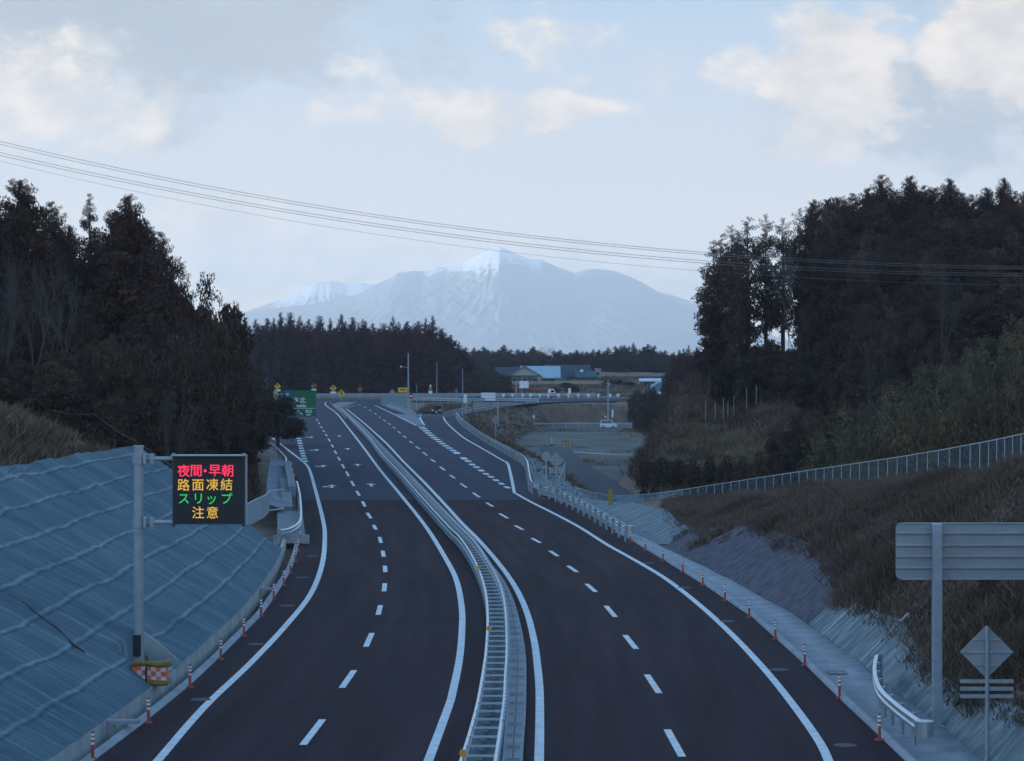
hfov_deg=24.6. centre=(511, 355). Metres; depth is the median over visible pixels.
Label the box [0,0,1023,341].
sky
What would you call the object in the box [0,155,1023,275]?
power line
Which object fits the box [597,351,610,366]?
cedar tree
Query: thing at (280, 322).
cedar tree
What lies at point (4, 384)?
evergreen tree
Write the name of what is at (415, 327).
cedar tree
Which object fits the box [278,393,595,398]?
guardrail
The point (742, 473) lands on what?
bush
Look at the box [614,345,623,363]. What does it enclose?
cedar tree
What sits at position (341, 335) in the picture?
cedar tree
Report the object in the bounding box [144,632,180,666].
recess wall
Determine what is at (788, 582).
gravel slope
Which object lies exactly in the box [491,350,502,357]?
cedar tree
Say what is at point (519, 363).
cedar tree
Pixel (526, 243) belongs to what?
power line
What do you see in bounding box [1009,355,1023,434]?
bamboo
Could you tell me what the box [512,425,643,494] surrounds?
field
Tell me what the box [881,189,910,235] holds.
cedar tree
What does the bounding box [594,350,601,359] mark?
cedar tree
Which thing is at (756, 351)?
bush
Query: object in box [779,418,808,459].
bush
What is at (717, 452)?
pale grass
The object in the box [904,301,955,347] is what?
cedar tree
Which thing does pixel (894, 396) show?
bamboo
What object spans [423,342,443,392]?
cedar tree
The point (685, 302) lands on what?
mountain
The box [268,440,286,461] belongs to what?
guardrail
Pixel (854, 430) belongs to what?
bamboo
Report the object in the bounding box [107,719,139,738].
gutter bridge
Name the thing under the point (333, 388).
warning sign
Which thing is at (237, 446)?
evergreen tree
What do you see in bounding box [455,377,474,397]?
bush
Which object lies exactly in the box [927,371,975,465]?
bamboo
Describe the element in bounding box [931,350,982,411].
bamboo
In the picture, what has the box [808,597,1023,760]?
slope slabs
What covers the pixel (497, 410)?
utility pole
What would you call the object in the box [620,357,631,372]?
cedar tree
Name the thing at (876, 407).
bamboo
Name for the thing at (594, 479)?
side road
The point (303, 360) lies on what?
cedar tree
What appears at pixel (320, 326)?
cedar tree
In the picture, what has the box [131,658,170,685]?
crash cushion
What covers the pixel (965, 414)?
bamboo
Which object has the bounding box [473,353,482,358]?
cedar tree
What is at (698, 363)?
bush
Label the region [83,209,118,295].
cedar tree
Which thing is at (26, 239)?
cedar tree
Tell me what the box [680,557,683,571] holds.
rubber post
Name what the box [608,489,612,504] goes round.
yellow plate
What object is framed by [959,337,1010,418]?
bamboo
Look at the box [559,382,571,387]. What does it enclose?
bush
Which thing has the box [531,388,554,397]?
truck
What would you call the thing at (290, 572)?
rubber post
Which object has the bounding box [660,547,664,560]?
rubber post
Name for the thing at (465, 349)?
cedar tree
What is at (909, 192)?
cedar tree
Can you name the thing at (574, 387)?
bush
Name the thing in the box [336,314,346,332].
cedar tree
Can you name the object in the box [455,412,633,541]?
guardrail
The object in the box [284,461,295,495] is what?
channel wall
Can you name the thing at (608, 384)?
utility pole
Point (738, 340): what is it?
tall evergreen tree
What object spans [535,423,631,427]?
guardrail
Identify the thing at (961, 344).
cedar tree
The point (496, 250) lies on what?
power line
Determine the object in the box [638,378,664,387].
open shed
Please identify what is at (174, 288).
cedar tree
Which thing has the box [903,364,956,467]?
bamboo
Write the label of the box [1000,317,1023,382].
bamboo
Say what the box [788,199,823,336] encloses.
cedar tree
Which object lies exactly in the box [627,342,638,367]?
cedar tree
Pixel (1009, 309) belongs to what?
cedar tree
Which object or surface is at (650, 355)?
cedar tree
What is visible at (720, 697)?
road
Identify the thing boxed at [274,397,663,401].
crossing road
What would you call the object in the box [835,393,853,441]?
bush
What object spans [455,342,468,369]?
cedar tree
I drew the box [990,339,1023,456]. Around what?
bamboo
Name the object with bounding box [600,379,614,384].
bush
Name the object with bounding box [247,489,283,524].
panel fence
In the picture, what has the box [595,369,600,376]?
storage tower
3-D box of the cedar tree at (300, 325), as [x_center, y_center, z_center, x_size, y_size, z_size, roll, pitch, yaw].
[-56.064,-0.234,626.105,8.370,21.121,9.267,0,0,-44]
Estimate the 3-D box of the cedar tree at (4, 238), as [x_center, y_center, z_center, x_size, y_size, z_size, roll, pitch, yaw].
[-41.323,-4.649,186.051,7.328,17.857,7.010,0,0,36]
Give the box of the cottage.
[575,370,596,378]
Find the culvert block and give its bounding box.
[273,535,308,544]
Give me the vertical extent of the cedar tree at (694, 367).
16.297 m
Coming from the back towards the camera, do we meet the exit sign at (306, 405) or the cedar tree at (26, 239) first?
the exit sign at (306, 405)
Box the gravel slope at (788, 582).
[658,522,836,623]
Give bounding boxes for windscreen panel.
[381,396,406,405]
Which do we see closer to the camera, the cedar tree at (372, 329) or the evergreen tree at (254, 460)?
the evergreen tree at (254, 460)
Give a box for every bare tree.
[0,241,77,373]
[0,246,32,365]
[21,252,89,356]
[156,374,199,468]
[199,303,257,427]
[855,324,898,417]
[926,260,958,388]
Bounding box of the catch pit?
[826,670,847,674]
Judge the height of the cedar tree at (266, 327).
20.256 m
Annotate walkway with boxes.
[277,511,304,534]
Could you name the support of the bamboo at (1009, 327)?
on the ground at (576, 411)
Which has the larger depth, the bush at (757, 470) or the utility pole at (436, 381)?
the utility pole at (436, 381)
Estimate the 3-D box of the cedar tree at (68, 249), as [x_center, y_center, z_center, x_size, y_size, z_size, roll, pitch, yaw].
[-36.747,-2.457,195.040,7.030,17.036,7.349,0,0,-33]
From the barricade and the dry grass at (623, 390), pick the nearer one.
the barricade
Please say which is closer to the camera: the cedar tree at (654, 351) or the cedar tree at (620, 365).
the cedar tree at (620, 365)
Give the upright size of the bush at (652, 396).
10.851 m
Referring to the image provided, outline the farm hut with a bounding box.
[554,378,565,380]
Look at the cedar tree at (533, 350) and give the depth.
992.88 m
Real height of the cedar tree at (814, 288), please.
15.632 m
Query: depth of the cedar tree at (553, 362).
876.38 m
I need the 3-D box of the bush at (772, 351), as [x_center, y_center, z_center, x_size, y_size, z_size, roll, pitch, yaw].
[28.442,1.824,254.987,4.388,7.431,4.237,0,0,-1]
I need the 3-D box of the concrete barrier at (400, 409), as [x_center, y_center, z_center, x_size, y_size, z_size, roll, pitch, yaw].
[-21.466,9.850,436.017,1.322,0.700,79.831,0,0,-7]
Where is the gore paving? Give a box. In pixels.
[396,414,422,425]
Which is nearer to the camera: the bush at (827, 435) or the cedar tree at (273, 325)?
the bush at (827, 435)
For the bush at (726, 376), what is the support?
on the ground at (576, 411)
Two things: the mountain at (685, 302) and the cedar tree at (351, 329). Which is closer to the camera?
the cedar tree at (351, 329)
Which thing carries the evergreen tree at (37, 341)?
on the ground at (576, 411)
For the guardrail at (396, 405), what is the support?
on the ground at (576, 411)
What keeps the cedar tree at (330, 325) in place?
on the ground at (576, 411)
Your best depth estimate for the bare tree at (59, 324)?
165.29 m
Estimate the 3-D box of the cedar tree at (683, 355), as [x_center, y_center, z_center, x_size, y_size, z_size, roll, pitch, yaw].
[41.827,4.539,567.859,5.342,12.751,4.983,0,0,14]
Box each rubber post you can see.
[91,731,97,759]
[144,697,152,723]
[186,664,193,687]
[217,638,224,659]
[241,616,246,636]
[259,598,263,616]
[272,583,276,599]
[282,570,286,585]
[288,558,292,573]
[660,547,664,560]
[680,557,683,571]
[700,569,705,585]
[722,584,727,600]
[746,599,752,617]
[772,619,777,639]
[801,644,806,665]
[835,674,840,698]
[875,713,883,740]
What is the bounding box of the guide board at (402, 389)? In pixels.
[398,387,406,395]
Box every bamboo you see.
[797,431,850,480]
[811,415,847,446]
[824,411,874,478]
[825,428,884,479]
[828,404,871,477]
[848,393,896,442]
[852,413,898,472]
[856,433,901,478]
[862,385,909,474]
[868,395,923,476]
[874,384,914,424]
[882,368,939,416]
[892,395,936,472]
[892,408,946,474]
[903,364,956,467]
[904,362,947,420]
[909,388,963,470]
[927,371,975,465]
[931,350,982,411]
[939,388,989,466]
[943,356,990,466]
[948,344,1000,392]
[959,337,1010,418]
[960,372,1011,466]
[965,360,1014,466]
[972,334,1000,361]
[985,378,1023,463]
[990,332,1023,419]
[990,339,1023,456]
[996,361,1023,455]
[997,314,1023,344]
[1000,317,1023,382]
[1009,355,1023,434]
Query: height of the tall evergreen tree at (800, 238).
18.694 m
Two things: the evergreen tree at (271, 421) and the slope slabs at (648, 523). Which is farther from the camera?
the evergreen tree at (271, 421)
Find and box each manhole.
[190,698,210,700]
[248,643,263,644]
[769,668,787,670]
[834,743,856,746]
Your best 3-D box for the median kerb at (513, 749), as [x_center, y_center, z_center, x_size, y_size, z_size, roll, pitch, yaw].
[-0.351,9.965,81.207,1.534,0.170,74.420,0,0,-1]
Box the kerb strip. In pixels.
[615,530,982,760]
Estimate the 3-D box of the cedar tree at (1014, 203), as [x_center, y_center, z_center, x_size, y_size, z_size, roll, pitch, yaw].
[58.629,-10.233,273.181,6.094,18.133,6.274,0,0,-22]
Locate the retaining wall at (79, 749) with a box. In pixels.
[45,539,285,760]
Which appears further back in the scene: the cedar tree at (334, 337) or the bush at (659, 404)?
the cedar tree at (334, 337)
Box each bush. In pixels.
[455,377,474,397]
[467,383,493,397]
[488,384,505,396]
[497,374,512,389]
[501,387,514,397]
[551,388,561,392]
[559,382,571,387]
[565,384,580,392]
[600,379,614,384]
[612,379,628,383]
[619,381,637,385]
[626,389,641,429]
[632,399,648,432]
[634,458,652,498]
[639,386,660,432]
[649,456,669,496]
[652,393,670,425]
[660,370,670,395]
[661,458,686,490]
[680,457,703,495]
[692,349,708,378]
[697,456,717,495]
[707,354,738,409]
[713,455,735,494]
[732,454,754,491]
[734,354,763,407]
[745,344,765,389]
[748,451,774,490]
[757,338,785,393]
[762,431,788,486]
[771,446,796,488]
[772,348,805,401]
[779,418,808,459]
[791,432,814,482]
[808,412,832,457]
[811,432,838,480]
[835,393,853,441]
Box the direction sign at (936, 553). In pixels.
[896,523,1023,727]
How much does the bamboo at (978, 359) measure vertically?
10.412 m
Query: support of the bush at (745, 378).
on the ground at (576, 411)
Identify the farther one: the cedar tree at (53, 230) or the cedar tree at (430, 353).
the cedar tree at (430, 353)
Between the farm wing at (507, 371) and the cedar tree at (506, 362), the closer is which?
the farm wing at (507, 371)
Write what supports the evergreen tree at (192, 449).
on the ground at (576, 411)
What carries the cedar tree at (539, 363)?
on the ground at (576, 411)
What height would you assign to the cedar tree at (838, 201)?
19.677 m
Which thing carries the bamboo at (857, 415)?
on the ground at (576, 411)
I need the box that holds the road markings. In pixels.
[153,401,832,760]
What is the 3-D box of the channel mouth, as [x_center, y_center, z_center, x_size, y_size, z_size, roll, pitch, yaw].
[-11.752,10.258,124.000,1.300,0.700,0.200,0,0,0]
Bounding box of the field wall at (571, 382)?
[511,381,639,383]
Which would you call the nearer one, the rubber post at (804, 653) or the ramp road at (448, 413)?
the rubber post at (804, 653)
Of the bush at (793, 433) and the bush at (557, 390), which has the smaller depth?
the bush at (793, 433)
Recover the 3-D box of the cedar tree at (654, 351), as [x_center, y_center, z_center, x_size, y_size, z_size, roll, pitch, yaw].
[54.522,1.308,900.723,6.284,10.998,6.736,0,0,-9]
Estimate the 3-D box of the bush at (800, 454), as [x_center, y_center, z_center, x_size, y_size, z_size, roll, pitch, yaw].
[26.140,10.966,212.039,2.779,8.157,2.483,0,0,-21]
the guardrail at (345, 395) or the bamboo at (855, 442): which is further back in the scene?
the guardrail at (345, 395)
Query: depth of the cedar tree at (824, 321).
250.08 m
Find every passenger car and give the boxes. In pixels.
[431,405,442,413]
[600,420,616,427]
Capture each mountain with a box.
[241,247,796,356]
[242,281,375,313]
[659,292,772,335]
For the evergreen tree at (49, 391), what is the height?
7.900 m
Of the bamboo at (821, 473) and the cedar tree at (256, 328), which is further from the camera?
the cedar tree at (256, 328)
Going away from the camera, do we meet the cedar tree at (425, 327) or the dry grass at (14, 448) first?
the dry grass at (14, 448)
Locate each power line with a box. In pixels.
[0,141,1023,266]
[0,144,1021,268]
[0,152,1023,273]
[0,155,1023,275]
[2,161,985,284]
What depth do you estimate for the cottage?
712.85 m
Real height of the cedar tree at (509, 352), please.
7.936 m
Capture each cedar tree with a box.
[0,178,64,323]
[0,196,28,344]
[34,201,72,275]
[49,224,93,320]
[77,194,102,284]
[77,194,177,368]
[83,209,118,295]
[138,219,164,266]
[148,231,192,329]
[173,256,199,363]
[251,319,263,347]
[260,318,272,340]
[263,340,294,393]
[267,318,276,339]
[268,328,280,349]
[276,312,286,335]
[278,326,293,348]
[284,313,296,341]
[289,326,297,349]
[291,340,313,389]
[293,315,305,335]
[293,328,312,352]
[302,345,335,392]
[305,319,316,337]
[314,315,326,338]
[316,339,336,392]
[324,318,334,338]
[325,328,346,369]
[328,327,346,341]
[329,338,352,392]
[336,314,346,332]
[342,327,351,345]
[347,317,357,341]
[350,340,384,392]
[356,320,368,347]
[361,329,373,352]
[369,323,375,336]
[372,328,388,343]
[372,330,385,355]
[373,323,390,339]
[376,341,400,392]
[384,329,392,342]
[387,316,399,339]
[391,330,397,345]
[391,342,423,392]
[392,331,404,359]
[399,329,413,354]
[402,324,411,338]
[403,321,412,333]
[405,339,431,392]
[409,323,421,342]
[419,318,428,343]
[422,350,449,392]
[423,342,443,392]
[424,315,445,356]
[438,328,446,344]
[440,348,464,392]
[442,337,457,384]
[444,335,465,380]
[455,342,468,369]
[457,351,479,377]
[463,347,474,357]
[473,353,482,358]
[479,346,489,356]
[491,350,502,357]
[495,355,506,366]
[500,344,507,355]
[500,358,516,366]
[504,349,516,357]
[513,349,523,355]
[515,361,526,366]
[516,354,526,359]
[524,358,535,365]
[527,346,537,357]
[536,352,550,361]
[536,360,542,365]
[546,360,559,364]
[555,350,564,359]
[562,352,572,363]
[570,350,583,363]
[576,359,592,369]
[581,351,587,361]
[587,349,598,363]
[591,361,603,371]
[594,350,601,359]
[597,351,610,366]
[598,359,612,371]
[602,361,622,371]
[604,348,612,361]
[609,346,617,364]
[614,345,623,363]
[615,361,627,372]
[616,345,630,364]
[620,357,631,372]
[626,361,643,371]
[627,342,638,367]
[636,344,658,362]
[637,358,658,372]
[651,359,663,372]
[652,345,658,358]
[656,350,666,362]
[662,350,668,360]
[665,352,677,399]
[671,353,684,393]
[675,350,684,370]
[681,349,686,366]
[681,356,690,383]
[684,345,693,370]
[689,351,698,372]
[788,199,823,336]
[790,239,842,358]
[811,255,856,361]
[817,199,837,223]
[825,196,850,218]
[828,239,862,282]
[828,319,905,452]
[830,207,863,263]
[837,193,861,228]
[837,304,885,403]
[853,188,883,230]
[870,174,901,229]
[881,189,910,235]
[887,339,921,395]
[892,256,921,299]
[896,175,920,218]
[899,204,939,261]
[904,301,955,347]
[907,185,931,222]
[919,186,941,230]
[925,335,959,387]
[928,178,970,235]
[946,295,1009,346]
[947,338,981,369]
[956,192,971,220]
[963,194,985,227]
[975,187,1002,226]
[991,325,1023,394]
[993,177,1013,220]
[994,299,1023,330]
[1001,191,1023,227]
[1019,192,1023,213]
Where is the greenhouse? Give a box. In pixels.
[650,381,662,393]
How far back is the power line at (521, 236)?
150.39 m
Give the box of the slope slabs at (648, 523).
[512,455,693,543]
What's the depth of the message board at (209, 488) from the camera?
69.93 m
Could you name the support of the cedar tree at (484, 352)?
on the ground at (576, 411)
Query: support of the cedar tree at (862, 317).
on the ground at (576, 411)
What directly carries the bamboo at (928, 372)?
on the ground at (576, 411)
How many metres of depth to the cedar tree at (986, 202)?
280.37 m
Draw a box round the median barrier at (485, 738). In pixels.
[333,402,508,760]
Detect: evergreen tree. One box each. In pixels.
[0,301,56,359]
[0,375,16,405]
[5,389,33,411]
[19,360,77,428]
[23,327,57,376]
[33,349,86,403]
[45,311,74,356]
[54,378,104,437]
[55,296,88,339]
[83,396,136,450]
[125,386,174,466]
[167,415,209,454]
[177,439,201,453]
[178,293,194,324]
[191,270,222,337]
[191,301,220,339]
[199,311,234,451]
[205,434,232,453]
[218,303,262,430]
[219,300,250,426]
[226,425,255,469]
[245,442,260,464]
[253,408,273,455]
[260,385,278,437]
[268,393,305,446]
[276,416,308,441]
[690,276,727,397]
[691,246,729,349]
[693,235,736,341]
[712,225,751,358]
[719,235,761,393]
[726,216,772,346]
[750,213,779,343]
[761,217,801,352]
[772,237,812,400]
[785,207,816,352]
[809,197,842,304]
[835,250,878,320]
[864,282,894,323]
[938,277,969,321]
[988,246,1015,289]
[999,226,1023,258]
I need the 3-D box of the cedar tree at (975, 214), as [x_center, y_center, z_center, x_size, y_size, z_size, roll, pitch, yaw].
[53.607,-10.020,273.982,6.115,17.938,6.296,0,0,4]
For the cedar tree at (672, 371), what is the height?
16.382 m
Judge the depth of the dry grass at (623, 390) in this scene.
631.29 m
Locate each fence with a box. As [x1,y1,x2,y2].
[48,409,171,466]
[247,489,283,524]
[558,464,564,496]
[559,433,1023,502]
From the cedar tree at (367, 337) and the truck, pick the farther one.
the cedar tree at (367, 337)
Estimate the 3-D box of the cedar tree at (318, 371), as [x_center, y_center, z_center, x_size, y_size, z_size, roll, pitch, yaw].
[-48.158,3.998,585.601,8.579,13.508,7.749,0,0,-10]
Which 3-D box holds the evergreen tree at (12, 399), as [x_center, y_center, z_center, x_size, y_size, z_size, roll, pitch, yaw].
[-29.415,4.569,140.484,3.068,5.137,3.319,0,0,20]
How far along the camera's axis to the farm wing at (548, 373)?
693.70 m
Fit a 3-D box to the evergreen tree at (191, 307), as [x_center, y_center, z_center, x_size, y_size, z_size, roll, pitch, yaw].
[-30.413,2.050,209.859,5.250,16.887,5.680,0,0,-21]
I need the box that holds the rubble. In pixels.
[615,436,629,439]
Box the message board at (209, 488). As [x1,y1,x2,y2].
[132,445,246,660]
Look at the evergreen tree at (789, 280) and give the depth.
250.48 m
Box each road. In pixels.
[95,500,904,760]
[270,402,551,499]
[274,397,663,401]
[415,400,626,416]
[539,447,651,503]
[569,428,631,428]
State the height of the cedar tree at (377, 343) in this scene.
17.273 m
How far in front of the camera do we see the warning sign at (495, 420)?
290.06 m
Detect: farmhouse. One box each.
[507,366,542,380]
[543,365,591,378]
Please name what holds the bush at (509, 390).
on the ground at (576, 411)
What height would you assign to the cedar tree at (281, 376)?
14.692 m
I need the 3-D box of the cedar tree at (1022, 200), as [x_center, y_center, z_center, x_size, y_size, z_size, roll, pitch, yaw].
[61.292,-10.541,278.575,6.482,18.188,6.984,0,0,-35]
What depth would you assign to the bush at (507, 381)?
599.04 m
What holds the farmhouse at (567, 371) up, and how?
on the ground at (576, 411)
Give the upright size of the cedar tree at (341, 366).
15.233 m
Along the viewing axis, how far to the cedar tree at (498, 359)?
911.22 m
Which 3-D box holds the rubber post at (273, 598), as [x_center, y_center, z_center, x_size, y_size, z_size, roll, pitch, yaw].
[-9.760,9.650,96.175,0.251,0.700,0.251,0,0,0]
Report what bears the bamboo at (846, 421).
on the ground at (576, 411)
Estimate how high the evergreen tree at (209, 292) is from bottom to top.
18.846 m
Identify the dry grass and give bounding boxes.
[0,397,264,524]
[280,375,669,396]
[464,402,647,500]
[618,348,1014,496]
[658,449,1023,727]
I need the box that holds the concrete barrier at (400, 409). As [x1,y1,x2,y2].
[385,404,415,414]
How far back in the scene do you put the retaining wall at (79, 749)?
72.12 m
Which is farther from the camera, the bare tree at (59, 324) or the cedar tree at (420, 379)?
the cedar tree at (420, 379)
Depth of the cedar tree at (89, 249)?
213.89 m
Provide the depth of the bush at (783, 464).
209.66 m
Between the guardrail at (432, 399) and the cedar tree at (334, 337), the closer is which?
the guardrail at (432, 399)
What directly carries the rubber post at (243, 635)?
on the road at (720, 697)
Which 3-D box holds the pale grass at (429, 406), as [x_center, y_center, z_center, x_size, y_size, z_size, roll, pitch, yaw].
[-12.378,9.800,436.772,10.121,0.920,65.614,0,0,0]
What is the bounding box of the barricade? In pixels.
[562,440,571,446]
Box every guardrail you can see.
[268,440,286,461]
[277,481,301,545]
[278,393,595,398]
[389,401,412,411]
[409,397,538,403]
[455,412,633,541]
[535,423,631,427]
[873,653,933,744]
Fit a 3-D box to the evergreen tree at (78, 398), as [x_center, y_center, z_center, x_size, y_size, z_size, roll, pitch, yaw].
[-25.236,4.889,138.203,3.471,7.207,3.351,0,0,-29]
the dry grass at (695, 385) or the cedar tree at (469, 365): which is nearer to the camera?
the dry grass at (695, 385)
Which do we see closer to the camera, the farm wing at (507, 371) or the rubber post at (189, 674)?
the rubber post at (189, 674)
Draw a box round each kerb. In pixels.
[80,542,297,760]
[480,553,525,760]
[822,587,871,635]
[860,612,909,661]
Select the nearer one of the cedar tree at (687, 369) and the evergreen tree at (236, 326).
the evergreen tree at (236, 326)
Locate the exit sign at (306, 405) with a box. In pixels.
[275,390,315,416]
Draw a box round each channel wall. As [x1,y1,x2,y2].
[280,478,292,510]
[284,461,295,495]
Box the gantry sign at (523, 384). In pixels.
[515,381,528,401]
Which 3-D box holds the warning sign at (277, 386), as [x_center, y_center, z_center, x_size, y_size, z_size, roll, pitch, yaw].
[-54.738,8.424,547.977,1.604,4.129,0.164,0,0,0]
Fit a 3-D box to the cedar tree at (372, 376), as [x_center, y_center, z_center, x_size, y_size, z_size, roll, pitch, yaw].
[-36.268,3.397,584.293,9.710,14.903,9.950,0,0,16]
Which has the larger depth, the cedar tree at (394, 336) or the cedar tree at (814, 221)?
the cedar tree at (394, 336)
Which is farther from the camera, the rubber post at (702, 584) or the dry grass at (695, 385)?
the dry grass at (695, 385)
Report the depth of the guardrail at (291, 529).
127.01 m
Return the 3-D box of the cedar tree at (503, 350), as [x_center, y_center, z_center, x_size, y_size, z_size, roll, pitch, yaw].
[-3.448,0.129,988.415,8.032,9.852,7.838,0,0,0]
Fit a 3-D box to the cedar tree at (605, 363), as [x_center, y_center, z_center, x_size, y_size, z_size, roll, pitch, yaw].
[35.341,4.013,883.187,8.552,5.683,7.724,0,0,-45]
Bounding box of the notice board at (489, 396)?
[481,393,494,403]
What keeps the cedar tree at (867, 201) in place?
on the ground at (576, 411)
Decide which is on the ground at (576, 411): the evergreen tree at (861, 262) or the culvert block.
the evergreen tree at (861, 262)
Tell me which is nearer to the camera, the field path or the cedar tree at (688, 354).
the field path
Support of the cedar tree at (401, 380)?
on the ground at (576, 411)
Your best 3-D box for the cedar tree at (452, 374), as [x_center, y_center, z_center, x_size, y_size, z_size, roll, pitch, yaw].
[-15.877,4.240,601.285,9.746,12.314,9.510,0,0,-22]
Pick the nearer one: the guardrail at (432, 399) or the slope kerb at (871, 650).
the slope kerb at (871, 650)
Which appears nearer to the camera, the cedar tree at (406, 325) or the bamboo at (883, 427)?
the bamboo at (883, 427)
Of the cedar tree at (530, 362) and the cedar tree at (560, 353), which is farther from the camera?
the cedar tree at (560, 353)
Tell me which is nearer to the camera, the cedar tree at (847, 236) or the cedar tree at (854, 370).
the cedar tree at (854, 370)
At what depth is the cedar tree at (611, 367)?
871.50 m
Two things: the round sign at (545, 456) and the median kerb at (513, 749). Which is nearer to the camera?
the median kerb at (513, 749)
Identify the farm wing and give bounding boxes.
[495,367,519,377]
[520,366,560,380]
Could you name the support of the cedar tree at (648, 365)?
on the ground at (576, 411)
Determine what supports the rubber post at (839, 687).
on the road at (720, 697)
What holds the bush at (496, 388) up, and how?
on the ground at (576, 411)
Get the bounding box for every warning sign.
[274,383,280,398]
[330,385,336,398]
[337,390,344,396]
[491,416,499,435]
[549,453,563,497]
[960,625,1013,760]
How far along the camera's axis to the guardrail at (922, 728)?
61.33 m
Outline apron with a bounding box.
[267,458,284,507]
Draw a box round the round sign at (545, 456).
[541,452,550,484]
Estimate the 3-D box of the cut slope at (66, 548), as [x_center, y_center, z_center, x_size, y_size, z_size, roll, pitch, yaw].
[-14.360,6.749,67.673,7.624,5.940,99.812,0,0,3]
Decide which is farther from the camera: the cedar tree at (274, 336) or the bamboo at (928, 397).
the cedar tree at (274, 336)
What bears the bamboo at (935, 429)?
on the ground at (576, 411)
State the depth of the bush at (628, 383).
648.92 m
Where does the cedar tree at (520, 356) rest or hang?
on the ground at (576, 411)
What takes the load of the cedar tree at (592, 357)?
on the ground at (576, 411)
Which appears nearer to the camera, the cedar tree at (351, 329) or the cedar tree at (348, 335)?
the cedar tree at (348, 335)
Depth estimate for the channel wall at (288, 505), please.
149.03 m
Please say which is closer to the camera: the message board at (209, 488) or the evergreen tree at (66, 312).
the message board at (209, 488)
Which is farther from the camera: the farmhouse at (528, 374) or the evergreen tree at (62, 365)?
the farmhouse at (528, 374)
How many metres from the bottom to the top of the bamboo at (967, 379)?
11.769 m
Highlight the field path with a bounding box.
[576,452,634,454]
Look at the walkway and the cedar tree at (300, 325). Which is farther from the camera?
the cedar tree at (300, 325)
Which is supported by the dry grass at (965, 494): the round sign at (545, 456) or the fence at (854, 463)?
the fence at (854, 463)
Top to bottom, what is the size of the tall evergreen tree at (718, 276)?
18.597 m
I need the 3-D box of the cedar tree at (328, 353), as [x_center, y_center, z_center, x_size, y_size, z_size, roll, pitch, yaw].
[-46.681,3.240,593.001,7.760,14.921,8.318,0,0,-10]
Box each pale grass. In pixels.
[417,403,473,413]
[643,420,772,494]
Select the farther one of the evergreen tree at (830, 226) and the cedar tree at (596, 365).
the cedar tree at (596, 365)
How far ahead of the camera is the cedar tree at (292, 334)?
616.10 m
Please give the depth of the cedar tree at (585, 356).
894.29 m
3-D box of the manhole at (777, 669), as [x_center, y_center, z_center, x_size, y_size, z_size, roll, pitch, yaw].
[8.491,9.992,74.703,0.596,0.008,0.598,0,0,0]
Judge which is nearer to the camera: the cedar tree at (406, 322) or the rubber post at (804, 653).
the rubber post at (804, 653)
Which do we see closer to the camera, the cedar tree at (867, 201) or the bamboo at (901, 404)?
the bamboo at (901, 404)
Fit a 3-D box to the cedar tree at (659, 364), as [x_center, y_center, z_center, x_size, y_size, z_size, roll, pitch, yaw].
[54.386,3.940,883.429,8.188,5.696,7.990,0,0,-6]
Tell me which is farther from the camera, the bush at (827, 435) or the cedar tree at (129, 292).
the bush at (827, 435)
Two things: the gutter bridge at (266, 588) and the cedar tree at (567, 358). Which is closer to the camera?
the gutter bridge at (266, 588)
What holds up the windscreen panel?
on the concrete barrier at (400, 409)
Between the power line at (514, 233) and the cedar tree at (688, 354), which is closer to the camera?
the power line at (514, 233)
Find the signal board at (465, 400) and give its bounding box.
[464,394,467,415]
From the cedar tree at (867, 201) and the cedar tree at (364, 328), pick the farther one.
the cedar tree at (364, 328)
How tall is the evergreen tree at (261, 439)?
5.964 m
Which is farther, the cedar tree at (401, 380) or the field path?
the cedar tree at (401, 380)
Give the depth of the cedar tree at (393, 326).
642.68 m
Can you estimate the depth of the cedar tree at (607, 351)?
903.94 m
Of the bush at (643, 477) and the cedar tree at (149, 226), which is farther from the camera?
the bush at (643, 477)
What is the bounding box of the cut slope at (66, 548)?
[0,445,281,760]
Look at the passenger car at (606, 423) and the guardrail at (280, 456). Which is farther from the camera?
the passenger car at (606, 423)
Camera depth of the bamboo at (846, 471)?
191.98 m
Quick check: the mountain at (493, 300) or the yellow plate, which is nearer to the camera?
the yellow plate
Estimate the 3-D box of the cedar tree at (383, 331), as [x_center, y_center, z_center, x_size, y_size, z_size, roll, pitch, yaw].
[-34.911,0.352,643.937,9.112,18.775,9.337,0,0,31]
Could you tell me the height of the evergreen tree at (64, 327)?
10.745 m
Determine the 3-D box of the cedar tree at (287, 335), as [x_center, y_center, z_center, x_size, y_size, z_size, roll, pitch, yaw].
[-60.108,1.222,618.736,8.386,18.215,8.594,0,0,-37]
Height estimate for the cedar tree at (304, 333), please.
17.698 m
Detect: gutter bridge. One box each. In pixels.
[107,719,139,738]
[260,587,272,597]
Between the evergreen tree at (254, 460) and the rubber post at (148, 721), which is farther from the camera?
the evergreen tree at (254, 460)
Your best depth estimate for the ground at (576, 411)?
412.78 m
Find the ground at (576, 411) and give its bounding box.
[0,359,1023,707]
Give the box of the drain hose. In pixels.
[22,601,85,652]
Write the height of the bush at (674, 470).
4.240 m
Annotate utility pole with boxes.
[400,353,408,408]
[436,366,436,396]
[462,369,462,418]
[497,394,498,427]
[605,379,610,419]
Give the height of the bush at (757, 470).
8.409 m
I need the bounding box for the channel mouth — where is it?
[280,543,301,548]

